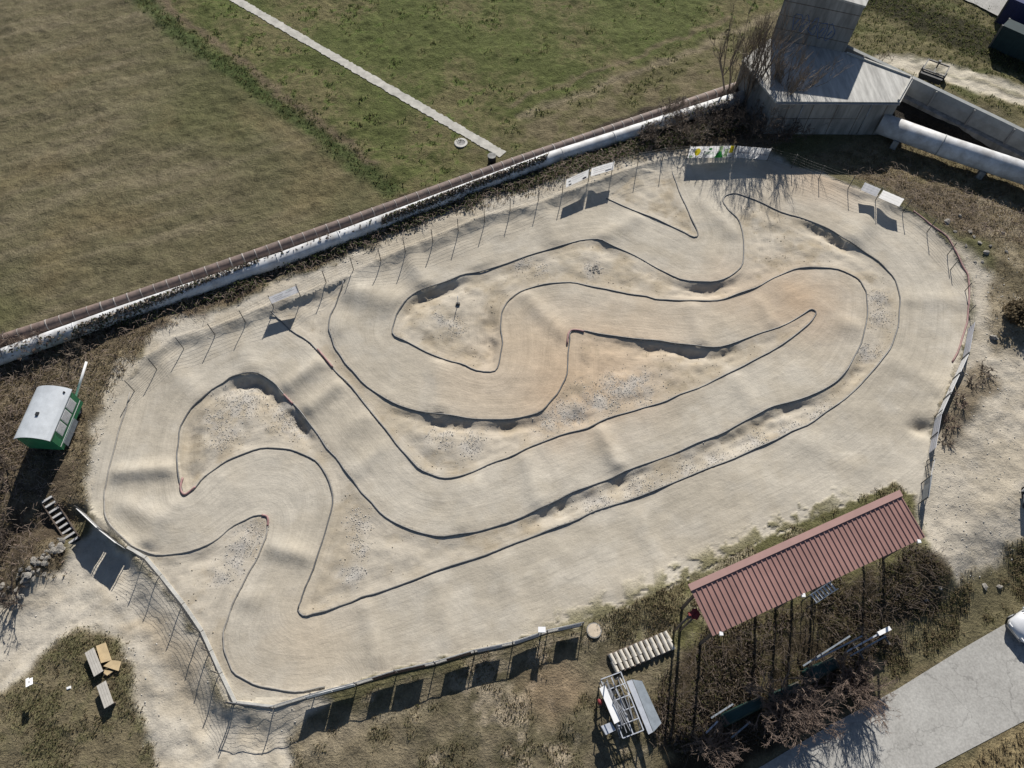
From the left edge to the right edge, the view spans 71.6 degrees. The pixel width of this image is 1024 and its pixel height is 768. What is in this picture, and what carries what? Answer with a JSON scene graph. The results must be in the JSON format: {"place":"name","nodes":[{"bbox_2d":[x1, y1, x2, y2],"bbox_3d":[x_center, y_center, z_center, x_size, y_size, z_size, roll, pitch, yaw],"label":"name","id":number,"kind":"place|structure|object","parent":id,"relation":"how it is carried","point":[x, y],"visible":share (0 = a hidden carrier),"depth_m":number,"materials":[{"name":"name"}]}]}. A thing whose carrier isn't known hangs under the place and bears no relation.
{"place":"outdoors","nodes":[
{"label":"outdoors","id":0,"kind":"place"},
{"bbox_2d":[230,0,505,156],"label":"concrete path","id":1,"kind":"structure","parent":0,"point":[413,102],"depth_m":68.81,"materials":[{"name":"concrete"}]},
{"bbox_2d":[101,168,900,699],"bbox_3d":[0.992,-1.260,52.751,60.617,1.250,27.348,-25,63,-14],"label":"infield","id":2,"kind":"object","parent":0,"point":[395,554],"visible":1,"depth_m":51.27,"materials":[{"name":"soil"}]},
{"bbox_2d":[127,546,236,702],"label":"edge kerb","id":3,"kind":"structure","parent":2,"relation":"on","point":[192,617],"depth_m":43.48,"materials":[{"name":"concrete"}]},
{"bbox_2d":[154,206,893,700],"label":"clods","id":4,"kind":"object","parent":2,"relation":"on","point":[550,420],"visible":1,"depth_m":51.92,"materials":[{"name":"soil"}]},
{"bbox_2d":[176,193,900,616],"bbox_3d":[3.922,-1.203,52.554,55.915,0.305,22.186,-19,62,-10],"label":"edging hose","id":5,"kind":"object","parent":2,"relation":"on","point":[496,369],"visible":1,"depth_m":50.57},
{"bbox_2d":[179,477,194,494],"bbox_3d":[-22.092,6.950,47.856,1.356,0.208,0.923,30,64,16],"label":"hose cover","id":6,"kind":"object","parent":5,"relation":"attached to","point":[180,486],"visible":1,"depth_m":47.72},
{"bbox_2d":[270,280,816,478],"bbox_3d":[2.497,-0.863,52.180,42.315,0.602,16.633,0,60,0],"label":"edging hose","id":7,"kind":"object","parent":2,"relation":"on","point":[551,399],"visible":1,"depth_m":51.80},
{"bbox_2d":[198,256,895,597],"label":"gravel","id":8,"kind":"structure","parent":2,"relation":"on","point":[486,437],"depth_m":50.41,"materials":[{"name":"gravel"}]},
{"bbox_2d":[0,0,1023,767],"bbox_3d":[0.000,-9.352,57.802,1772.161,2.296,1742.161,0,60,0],"label":"ground","id":9,"kind":"structure","parent":0,"point":[138,148],"depth_m":58.23,"materials":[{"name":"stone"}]},
{"bbox_2d":[0,330,14,347],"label":"bare shrub","id":10,"kind":"object","parent":9,"relation":"on","point":[1,341],"visible":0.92,"depth_m":52.16,"materials":[{"name":"brown plant"}]},
{"bbox_2d":[0,527,16,545],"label":"bare shrub","id":11,"kind":"object","parent":9,"relation":"on","point":[2,542],"visible":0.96,"depth_m":46.63,"materials":[{"name":"brown plant"}]},
{"bbox_2d":[0,449,18,478],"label":"bare shrub","id":12,"kind":"object","parent":9,"relation":"on","point":[4,467],"visible":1,"depth_m":47.88,"materials":[{"name":"brown plant"}]},
{"bbox_2d":[0,571,25,610],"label":"bare shrub","id":13,"kind":"object","parent":9,"relation":"on","point":[8,604],"visible":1,"depth_m":44.29,"materials":[{"name":"brown plant"}]},
{"bbox_2d":[9,327,50,360],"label":"bare shrub","id":14,"kind":"object","parent":9,"relation":"on","point":[34,334],"visible":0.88,"depth_m":52.29,"materials":[{"name":"brown plant"}]},
{"bbox_2d":[14,361,87,449],"bbox_3d":[-31.672,1.335,49.464,2.480,2.730,6.517,3,60,2],"label":"hut trailer","id":15,"kind":"object","parent":9,"relation":"on","point":[51,415],"visible":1,"depth_m":48.12,"materials":[{"name":"metal"}]},
{"bbox_2d":[41,495,80,543],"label":"garden steps","id":16,"kind":"structure","parent":9,"relation":"on","point":[64,519],"depth_m":47.23,"materials":[{"name":"concrete"}]},
{"bbox_2d":[61,334,85,357],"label":"bare shrub","id":17,"kind":"object","parent":9,"relation":"on","point":[74,345],"visible":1,"depth_m":52.73,"materials":[{"name":"brown plant"}]},
{"bbox_2d":[85,648,103,676],"bbox_3d":[-24.936,16.706,42.565,0.534,0.552,1.624,-32,65,-17],"label":"pallet","id":18,"kind":"object","parent":9,"relation":"on","point":[94,662],"visible":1,"depth_m":42.34,"materials":[{"name":"grey wood"}]},
{"bbox_2d":[96,642,111,662],"bbox_3d":[-24.568,16.277,42.876,0.611,0.414,1.298,-27,64,-15],"label":"plywood sheet","id":19,"kind":"object","parent":9,"relation":"on","point":[103,652],"visible":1,"depth_m":42.72,"materials":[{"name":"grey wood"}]},
{"bbox_2d":[97,681,115,708],"bbox_3d":[-23.744,18.245,41.650,0.530,0.552,1.454,-30,64,-16],"label":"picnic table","id":20,"kind":"object","parent":9,"relation":"on","point":[105,695],"visible":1,"depth_m":41.43,"materials":[{"name":"grey wood"}]},
{"bbox_2d":[104,660,121,670],"bbox_3d":[-23.865,16.868,42.502,1.047,0.320,0.617,-2,63,3],"label":"plywood sheet","id":21,"kind":"object","parent":9,"relation":"on","point":[113,664],"visible":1,"depth_m":42.37,"materials":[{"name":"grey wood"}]},
{"bbox_2d":[74,505,234,704],"bbox_3d":[-21.930,12.988,44.050,17.140,2.208,1.172,39,67,20],"label":"wire fence","id":22,"kind":"object","parent":9,"relation":"on","point":[143,559],"visible":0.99,"depth_m":43.23,"materials":[{"name":"metal"}]},
{"bbox_2d":[0,588,707,767],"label":"meadow grass","id":23,"kind":"structure","parent":9,"relation":"on","point":[97,716],"depth_m":41.36,"materials":[{"name":"plant"}]},
{"bbox_2d":[0,82,737,346],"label":"pipeline","id":24,"kind":"object","parent":9,"relation":"on","point":[58,321],"visible":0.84,"depth_m":57.80,"materials":[{"name":"metal"}]},
{"bbox_2d":[0,90,744,364],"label":"pipeline","id":25,"kind":"object","parent":9,"relation":"on","point":[275,260],"visible":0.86,"depth_m":57.32,"materials":[{"name":"metal"}]},
{"bbox_2d":[0,98,730,358],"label":"ivy","id":26,"kind":"object","parent":25,"relation":"on","point":[482,180],"visible":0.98,"depth_m":57.16,"materials":[{"name":"green plant"}]},
{"bbox_2d":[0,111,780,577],"bbox_3d":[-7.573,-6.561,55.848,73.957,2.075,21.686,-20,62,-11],"label":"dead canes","id":27,"kind":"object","parent":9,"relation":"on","point":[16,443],"visible":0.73,"depth_m":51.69,"materials":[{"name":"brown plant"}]},
{"bbox_2d":[0,114,783,579],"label":"scrub grass","id":28,"kind":"structure","parent":9,"relation":"on","point":[88,384],"depth_m":51.97,"materials":[{"name":"plant"}]},
{"bbox_2d":[225,622,584,708],"bbox_3d":[-5.898,16.810,41.783,21.098,1.476,0.834,-11,61,-6],"label":"wire fence","id":29,"kind":"object","parent":9,"relation":"on","point":[546,632],"visible":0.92,"depth_m":41.22,"materials":[{"name":"metal"}]},
{"bbox_2d":[305,690,332,698],"bbox_3d":[-11.123,17.872,40.888,1.467,0.684,0.031,-13,61,-7],"label":"hanging board","id":30,"kind":"object","parent":29,"relation":"hanging from","point":[318,694],"visible":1,"depth_m":40.81,"materials":[{"name":"plastic"}]},
{"bbox_2d":[397,665,425,672],"bbox_3d":[-5.885,16.669,41.532,1.623,0.656,0.030,-10,61,-6],"label":"hanging board","id":31,"kind":"object","parent":29,"relation":"hanging from","point":[412,668],"visible":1,"depth_m":41.44,"materials":[{"name":"grey wood"}]},
{"bbox_2d":[236,623,581,707],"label":"edge kerb","id":32,"kind":"structure","parent":9,"relation":"on","point":[251,703],"depth_m":41.64,"materials":[{"name":"concrete"}]},
{"bbox_2d":[112,107,749,330],"bbox_3d":[-4.418,-15.326,60.065,58.409,1.353,4.951,-21,62,-12],"label":"bramble hedge","id":33,"kind":"object","parent":9,"relation":"on","point":[621,149],"visible":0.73,"depth_m":60.87,"materials":[{"name":"brown plant"}]},
{"bbox_2d":[454,138,467,147],"bbox_3d":[-4.642,-21.929,64.638,1.200,0.170,1.200,0,60,0],"label":"manhole","id":34,"kind":"object","parent":9,"relation":"on","point":[463,142],"visible":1,"depth_m":64.55,"materials":[{"name":"concrete"}]},
{"bbox_2d":[488,152,495,164],"bbox_3d":[-1.786,-19.993,63.139,0.748,0.850,0.760,0,60,0],"label":"stand pipe","id":35,"kind":"object","parent":9,"relation":"on","point":[491,158],"visible":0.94,"depth_m":62.83,"materials":[{"name":"concrete"}]},
{"bbox_2d":[124,144,956,390],"bbox_3d":[2.592,-11.675,57.655,64.291,2.346,14.828,-10,60,-6],"label":"wire fence","id":36,"kind":"object","parent":9,"relation":"on","point":[495,216],"visible":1,"depth_m":57.85,"materials":[{"name":"metal"}]},
{"bbox_2d":[269,286,298,302],"bbox_3d":[-17.408,-6.827,54.216,2.232,0.985,0.044,-23,63,-13],"label":"banner","id":37,"kind":"object","parent":36,"relation":"attached to","point":[284,294],"visible":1,"depth_m":54.22,"materials":[{"name":"grey plastic"}]},
{"bbox_2d":[566,169,588,186],"bbox_3d":[5.561,-17.461,60.292,2.326,1.010,0.044,-29,64,-16],"label":"banner","id":38,"kind":"object","parent":36,"relation":"attached to","point":[576,178],"visible":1,"depth_m":60.29,"materials":[{"name":"fabric"}]},
{"bbox_2d":[591,161,614,175],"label":"banner","id":39,"kind":"object","parent":36,"relation":"attached to","point":[602,168],"visible":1,"depth_m":60.85,"materials":[{"name":"fabric"}]},
{"bbox_2d":[687,146,734,157],"bbox_3d":[17.566,-20.471,62.614,3.948,1.309,0.044,-1,60,-1],"label":"banner","id":40,"kind":"object","parent":36,"relation":"attached to","point":[710,151],"visible":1,"depth_m":62.61,"materials":[{"name":"fabric"}]},
{"bbox_2d":[734,146,771,159],"bbox_3d":[21.208,-20.390,62.648,2.999,1.434,0.044,3,60,2],"label":"banner","id":41,"kind":"object","parent":36,"relation":"attached to","point":[751,152],"visible":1,"depth_m":62.64,"materials":[{"name":"fabric"}]},
{"bbox_2d":[861,182,880,195],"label":"banner","id":42,"kind":"object","parent":36,"relation":"attached to","point":[870,189],"visible":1,"depth_m":59.99,"materials":[{"name":"fabric"}]},
{"bbox_2d":[879,190,903,205],"bbox_3d":[31.814,-15.575,59.541,1.814,1.114,0.041,23,63,13],"label":"banner","id":43,"kind":"object","parent":36,"relation":"attached to","point":[891,198],"visible":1,"depth_m":59.54,"materials":[{"name":"white plastic"}]},
{"bbox_2d":[125,0,1023,197],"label":"field tufts","id":44,"kind":"object","parent":9,"relation":"on","point":[865,9],"visible":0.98,"depth_m":71.57,"materials":[{"name":"green plant"}]},
{"bbox_2d":[586,622,601,638],"bbox_3d":[4.999,15.033,43.293,0.920,0.180,0.920,0,60,0],"label":"manhole","id":45,"kind":"object","parent":9,"relation":"on","point":[593,630],"visible":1,"depth_m":43.21,"materials":[{"name":"concrete"}]},
{"bbox_2d":[599,671,643,738],"bbox_3d":[6.219,18.176,40.266,1.310,2.300,3.253,-16,61,-9],"label":"scaffold frame","id":46,"kind":"object","parent":9,"relation":"on","point":[623,708],"visible":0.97,"depth_m":40.25,"materials":[{"name":"metal"}]},
{"bbox_2d":[600,722,615,734],"bbox_3d":[5.395,19.322,39.851,0.676,0.350,0.515,-21,62,-12],"label":"sheet box","id":47,"kind":"object","parent":46,"relation":"on","point":[607,728],"visible":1,"depth_m":39.69,"materials":[{"name":"metal"}]},
{"bbox_2d":[600,685,619,723],"bbox_3d":[5.516,18.095,40.109,0.415,0.050,2.013,-20,62,-11],"label":"plank","id":48,"kind":"object","parent":46,"relation":"on","point":[610,705],"visible":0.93,"depth_m":40.08,"materials":[{"name":"wood"}]},
{"bbox_2d":[627,680,652,734],"bbox_3d":[7.268,18.314,40.323,0.343,0.060,2.925,-18,62,-10],"label":"metal panel","id":49,"kind":"object","parent":46,"relation":"on","point":[634,693],"visible":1,"depth_m":40.30,"materials":[{"name":"metal"}]},
{"bbox_2d":[633,680,660,731],"bbox_3d":[7.792,18.347,40.778,0.621,0.080,2.913,-17,61,-9],"label":"metal panel","id":50,"kind":"object","parent":46,"relation":"on","point":[651,713],"visible":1,"depth_m":40.69,"materials":[{"name":"metal"}]},
{"bbox_2d":[607,630,675,674],"bbox_3d":[7.789,16.131,42.714,4.000,0.120,1.200,-18,62,-10],"label":"pallet","id":51,"kind":"object","parent":9,"relation":"on","point":[641,651],"visible":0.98,"depth_m":42.59,"materials":[{"name":"grey wood"}]},
{"bbox_2d":[634,118,673,151],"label":"bare shrub","id":52,"kind":"object","parent":9,"relation":"on","point":[652,136],"visible":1,"depth_m":63.31,"materials":[{"name":"brown plant"}]},
{"bbox_2d":[657,94,706,127],"bbox_3d":[15.409,-24.979,64.474,4.676,3.319,3.765,0,60,0],"label":"bare shrub","id":53,"kind":"object","parent":9,"relation":"on","point":[681,103],"visible":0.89,"depth_m":64.40,"materials":[{"name":"brown plant"}]},
{"bbox_2d":[659,107,713,145],"bbox_3d":[16.060,-23.138,63.519,4.785,2.784,4.141,30,64,16],"label":"bare shrub","id":54,"kind":"object","parent":9,"relation":"on","point":[687,129],"visible":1,"depth_m":63.36,"materials":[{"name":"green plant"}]},
{"bbox_2d":[673,608,700,631],"bbox_3d":[10.169,13.950,41.538,0.702,4.537,0.635,0,60,0],"label":"twin mast","id":55,"kind":"object","parent":9,"relation":"on","point":[693,614],"visible":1,"depth_m":39.72,"materials":[{"name":"red metal"}]},
{"bbox_2d":[681,713,748,767],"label":"bare shrub","id":56,"kind":"object","parent":9,"relation":"on","point":[708,746],"visible":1,"depth_m":40.10,"materials":[{"name":"brown plant"}]},
{"bbox_2d":[685,87,748,133],"bbox_3d":[18.856,-24.497,64.445,5.776,3.000,4.221,-12,61,-7],"label":"bare shrub","id":57,"kind":"object","parent":9,"relation":"on","point":[716,120],"visible":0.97,"depth_m":64.27,"materials":[{"name":"brown plant"}]},
{"bbox_2d":[717,697,764,727],"bbox_3d":[13.477,19.105,41.582,3.017,0.814,0.776,-21,62,-12],"label":"tarp cover","id":58,"kind":"object","parent":9,"relation":"on","point":[737,713],"visible":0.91,"depth_m":41.26,"materials":[{"name":"teal plastic"}]},
{"bbox_2d":[705,0,785,93],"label":"bare tree","id":59,"kind":"object","parent":9,"relation":"on","point":[751,40],"visible":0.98,"depth_m":62.48,"materials":[{"name":"brown plant"}]},
{"bbox_2d":[730,87,795,139],"bbox_3d":[21.978,-24.403,63.789,4.584,4.217,6.418,-8,60,-5],"label":"bare shrub","id":60,"kind":"object","parent":9,"relation":"on","point":[757,123],"visible":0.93,"depth_m":63.68,"materials":[{"name":"brown plant"}]},
{"bbox_2d":[738,0,810,108],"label":"bare tree","id":61,"kind":"object","parent":9,"relation":"on","point":[762,63],"visible":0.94,"depth_m":61.98,"materials":[{"name":"brown plant"}]},
{"bbox_2d":[766,681,802,702],"bbox_3d":[16.263,18.395,42.191,2.324,0.617,0.687,-18,62,-10],"label":"tarp cover","id":62,"kind":"object","parent":9,"relation":"on","point":[789,687],"visible":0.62,"depth_m":42.03,"materials":[{"name":"teal plastic"}]},
{"bbox_2d":[767,116,813,147],"bbox_3d":[24.439,-23.733,63.761,4.563,3.554,4.718,-13,61,-7],"label":"bare shrub","id":63,"kind":"object","parent":9,"relation":"on","point":[791,133],"visible":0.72,"depth_m":63.68,"materials":[{"name":"brown plant"}]},
{"bbox_2d":[739,654,847,754],"bbox_3d":[16.243,18.378,40.882,6.306,3.821,5.587,0,60,0],"label":"bare shrub","id":64,"kind":"object","parent":9,"relation":"on","point":[799,715],"visible":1,"depth_m":40.87,"materials":[{"name":"brown plant"}]},
{"bbox_2d":[642,542,959,763],"bbox_3d":[17.881,16.436,43.039,22.469,2.086,7.646,-17,61,-9],"label":"thicket brush","id":65,"kind":"object","parent":9,"relation":"on","point":[733,672],"visible":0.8,"depth_m":42.74,"materials":[{"name":"brown plant"}]},
{"bbox_2d":[681,490,924,644],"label":"pavilion","id":66,"kind":"structure","parent":9,"relation":"on","point":[777,576],"depth_m":40.60,"materials":[{"name":"red painted corrugated metal"}]},
{"bbox_2d":[801,581,838,608],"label":"metal steps","id":67,"kind":"object","parent":66,"relation":"attached to","point":[823,592],"visible":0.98,"depth_m":42.38,"materials":[{"name":"metal"}]},
{"bbox_2d":[760,17,850,96],"bbox_3d":[25.706,-26.837,62.499,6.814,8.872,5.204,16,61,9],"label":"bare tree","id":68,"kind":"object","parent":9,"relation":"on","point":[778,71],"visible":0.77,"depth_m":61.85,"materials":[{"name":"brown plant"}]},
{"bbox_2d":[600,482,1023,704],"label":"dry grass","id":69,"kind":"structure","parent":9,"relation":"on","point":[926,632],"depth_m":44.38,"materials":[{"name":"plant"}]},
{"bbox_2d":[800,655,839,683],"bbox_3d":[18.626,17.090,42.750,2.339,0.813,0.940,-23,63,-13],"label":"tarp cover","id":70,"kind":"object","parent":9,"relation":"on","point":[816,667],"visible":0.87,"depth_m":42.43,"materials":[{"name":"teal plastic"}]},
{"bbox_2d":[736,0,913,134],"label":"valve house","id":71,"kind":"structure","parent":9,"relation":"on","point":[861,96],"depth_m":63.67,"materials":[{"name":"concrete"}]},
{"bbox_2d":[802,635,850,666],"bbox_3d":[18.918,16.045,42.684,3.544,0.290,0.090,-25,63,-14],"label":"bar","id":72,"kind":"object","parent":9,"relation":"on","point":[830,648],"visible":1,"depth_m":42.67,"materials":[{"name":"metal"}]},
{"bbox_2d":[814,635,862,660],"bbox_3d":[19.614,15.846,42.630,3.402,0.128,0.090,-21,62,-12],"label":"bar","id":73,"kind":"object","parent":9,"relation":"on","point":[838,648],"visible":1,"depth_m":42.58,"materials":[{"name":"metal"}]},
{"bbox_2d":[820,624,901,733],"bbox_3d":[20.683,17.473,41.624,4.729,3.535,5.326,-29,64,-16],"label":"bare shrub","id":74,"kind":"object","parent":9,"relation":"on","point":[852,686],"visible":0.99,"depth_m":41.58,"materials":[{"name":"brown plant"}]},
{"bbox_2d":[846,634,877,652],"bbox_3d":[21.412,15.610,43.052,2.864,0.105,0.090,-22,62,-12],"label":"bar","id":75,"kind":"object","parent":9,"relation":"on","point":[863,642],"visible":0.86,"depth_m":43.00,"materials":[{"name":"metal"}]},
{"bbox_2d":[876,626,891,635],"bbox_3d":[22.670,15.052,43.267,0.922,0.159,0.240,-20,62,-11],"label":"bar","id":76,"kind":"object","parent":75,"relation":"on","point":[884,630],"visible":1,"depth_m":43.22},
{"bbox_2d":[851,629,889,658],"bbox_3d":[21.945,16.014,43.638,2.100,0.700,1.000,-21,62,-12],"label":"bundle rack","id":77,"kind":"object","parent":9,"relation":"on","point":[887,641],"visible":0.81,"depth_m":43.36,"materials":[{"name":"metal"}]},
{"bbox_2d":[849,635,886,655],"bbox_3d":[21.660,15.931,43.183,2.752,0.108,0.090,-22,62,-12],"label":"bar","id":78,"kind":"object","parent":77,"relation":"on","point":[872,643],"visible":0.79,"depth_m":43.19,"materials":[{"name":"metal"}]},
{"bbox_2d":[799,137,1023,346],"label":"grass","id":79,"kind":"structure","parent":9,"relation":"on","point":[932,168],"depth_m":61.60,"materials":[{"name":"plant"}]},
{"bbox_2d":[824,139,1023,242],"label":"dead canes","id":80,"kind":"object","parent":9,"relation":"on","point":[978,196],"visible":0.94,"depth_m":60.51,"materials":[{"name":"brown plant"}]},
{"bbox_2d":[918,458,935,503],"bbox_3d":[27.681,6.555,47.562,0.161,1.713,3.056,23,63,13],"label":"wire fence","id":81,"kind":"object","parent":9,"relation":"on","point":[921,498],"visible":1,"depth_m":47.27,"materials":[{"name":"metal"}]},
{"bbox_2d":[922,476,931,501],"bbox_3d":[27.458,6.918,46.993,0.030,0.978,1.718,20,62,11],"label":"fence panel","id":82,"kind":"object","parent":81,"relation":"attached to","point":[925,494],"visible":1,"depth_m":46.96,"materials":[{"name":"metal"}]},
{"bbox_2d":[918,59,949,84],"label":"farm implement","id":83,"kind":"object","parent":9,"relation":"on","point":[931,77],"visible":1,"depth_m":68.43,"materials":[{"name":"metal"}]},
{"bbox_2d":[845,45,1023,159],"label":"flume","id":84,"kind":"object","parent":9,"relation":"on","point":[994,132],"visible":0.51,"depth_m":65.01,"materials":[{"name":"concrete"}]},
{"bbox_2d":[938,433,958,447],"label":"shrub","id":85,"kind":"object","parent":9,"relation":"on","point":[949,440],"visible":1,"depth_m":49.45,"materials":[{"name":"brown plant"}]},
{"bbox_2d":[875,115,1023,184],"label":"pipeline","id":86,"kind":"object","parent":9,"relation":"on","point":[983,161],"visible":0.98,"depth_m":61.76,"materials":[{"name":"metal"}]},
{"bbox_2d":[927,262,975,460],"bbox_3d":[32.769,-1.889,52.532,1.827,1.681,18.148,19,62,11],"label":"wire fence","id":87,"kind":"object","parent":9,"relation":"on","point":[958,366],"visible":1,"depth_m":51.71,"materials":[{"name":"metal"}]},
{"bbox_2d":[929,415,941,452],"bbox_3d":[29.447,3.478,49.385,0.030,0.949,2.744,21,62,12],"label":"banner","id":88,"kind":"object","parent":87,"relation":"attached to","point":[936,425],"visible":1,"depth_m":49.34,"materials":[{"name":"fabric"}]},
{"bbox_2d":[935,395,949,419],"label":"banner","id":89,"kind":"object","parent":87,"relation":"attached to","point":[940,413],"visible":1,"depth_m":50.22,"materials":[{"name":"fabric"}]},
{"bbox_2d":[944,374,959,399],"bbox_3d":[31.645,0.198,51.061,0.030,0.998,2.079,32,65,17],"label":"banner","id":90,"kind":"object","parent":87,"relation":"attached to","point":[953,384],"visible":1,"depth_m":51.01,"materials":[{"name":"fabric"}]},
{"bbox_2d":[955,354,968,375],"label":"banner","id":91,"kind":"object","parent":87,"relation":"attached to","point":[961,365],"visible":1,"depth_m":52.04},
{"bbox_2d":[963,322,974,356],"bbox_3d":[34.277,-3.291,53.259,0.032,0.914,2.916,22,62,12],"label":"banner","id":92,"kind":"object","parent":87,"relation":"attached to","point":[970,334],"visible":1,"depth_m":53.26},
{"bbox_2d":[943,411,961,430],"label":"shrub","id":93,"kind":"object","parent":9,"relation":"on","point":[945,420],"visible":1,"depth_m":50.04,"materials":[{"name":"brown plant"}]},
{"bbox_2d":[949,389,969,409],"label":"shrub","id":94,"kind":"object","parent":9,"relation":"on","point":[964,402],"visible":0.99,"depth_m":50.59,"materials":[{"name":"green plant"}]},
{"bbox_2d":[966,375,986,392],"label":"shrub","id":95,"kind":"object","parent":9,"relation":"on","point":[975,384],"visible":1,"depth_m":51.65,"materials":[{"name":"brown plant"}]},
{"bbox_2d":[978,356,1000,379],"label":"shrub","id":96,"kind":"object","parent":9,"relation":"on","point":[988,374],"visible":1,"depth_m":52.22,"materials":[{"name":"brown plant"}]},
{"bbox_2d":[988,18,1023,61],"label":"container","id":97,"kind":"object","parent":9,"relation":"on","point":[1008,38],"visible":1,"depth_m":69.87,"materials":[{"name":"metal"}]},
{"bbox_2d":[994,0,1023,24],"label":"container","id":98,"kind":"object","parent":9,"relation":"on","point":[1013,10],"visible":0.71,"depth_m":71.91,"materials":[{"name":"metal"}]},
{"bbox_2d":[1002,293,1023,329],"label":"dark shrub","id":99,"kind":"object","parent":9,"relation":"on","point":[1013,309],"visible":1,"depth_m":53.80,"materials":[{"name":"brown plant"}]},
{"bbox_2d":[91,155,971,702],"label":"dirt track","id":100,"kind":"structure","parent":0,"point":[871,431],"depth_m":50.20,"materials":[{"name":"soil"}]},
{"bbox_2d":[103,392,324,692],"bbox_3d":[-20.065,9.908,46.132,25.670,0.334,7.427,38,67,20],"label":"edging hose","id":101,"kind":"object","parent":100,"relation":"on","point":[228,661],"visible":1,"depth_m":45.64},
{"bbox_2d":[606,171,698,237],"bbox_3d":[12.827,-14.597,60.354,6.967,0.190,7.263,-25,63,-14],"label":"edging hose","id":102,"kind":"object","parent":100,"relation":"on","point":[662,221],"visible":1,"depth_m":60.20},
{"bbox_2d":[913,211,969,361],"bbox_3d":[34.907,-8.069,56.417,3.124,0.480,15.024,4,60,2],"label":"edging hose","id":103,"kind":"object","parent":100,"relation":"on","point":[965,270],"visible":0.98,"depth_m":56.35,"materials":[{"name":"plastic"}]},
{"bbox_2d":[759,623,1023,767],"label":"road","id":104,"kind":"structure","parent":0,"point":[966,698],"depth_m":42.21,"materials":[{"name":"cracked concrete"}]},
{"bbox_2d":[1006,607,1023,642],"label":"parked car","id":105,"kind":"object","parent":104,"relation":"on","point":[1015,623],"visible":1,"depth_m":44.14,"materials":[{"name":"silver metal"}]},
{"bbox_2d":[966,0,1006,15],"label":"road","id":106,"kind":"structure","parent":0,"point":[991,5],"depth_m":74.70,"materials":[{"name":"concrete"}]},
{"bbox_2d":[961,728,1023,767],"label":"straw grass","id":107,"kind":"structure","parent":0,"point":[1010,752],"depth_m":41.15,"materials":[{"name":"plant"}]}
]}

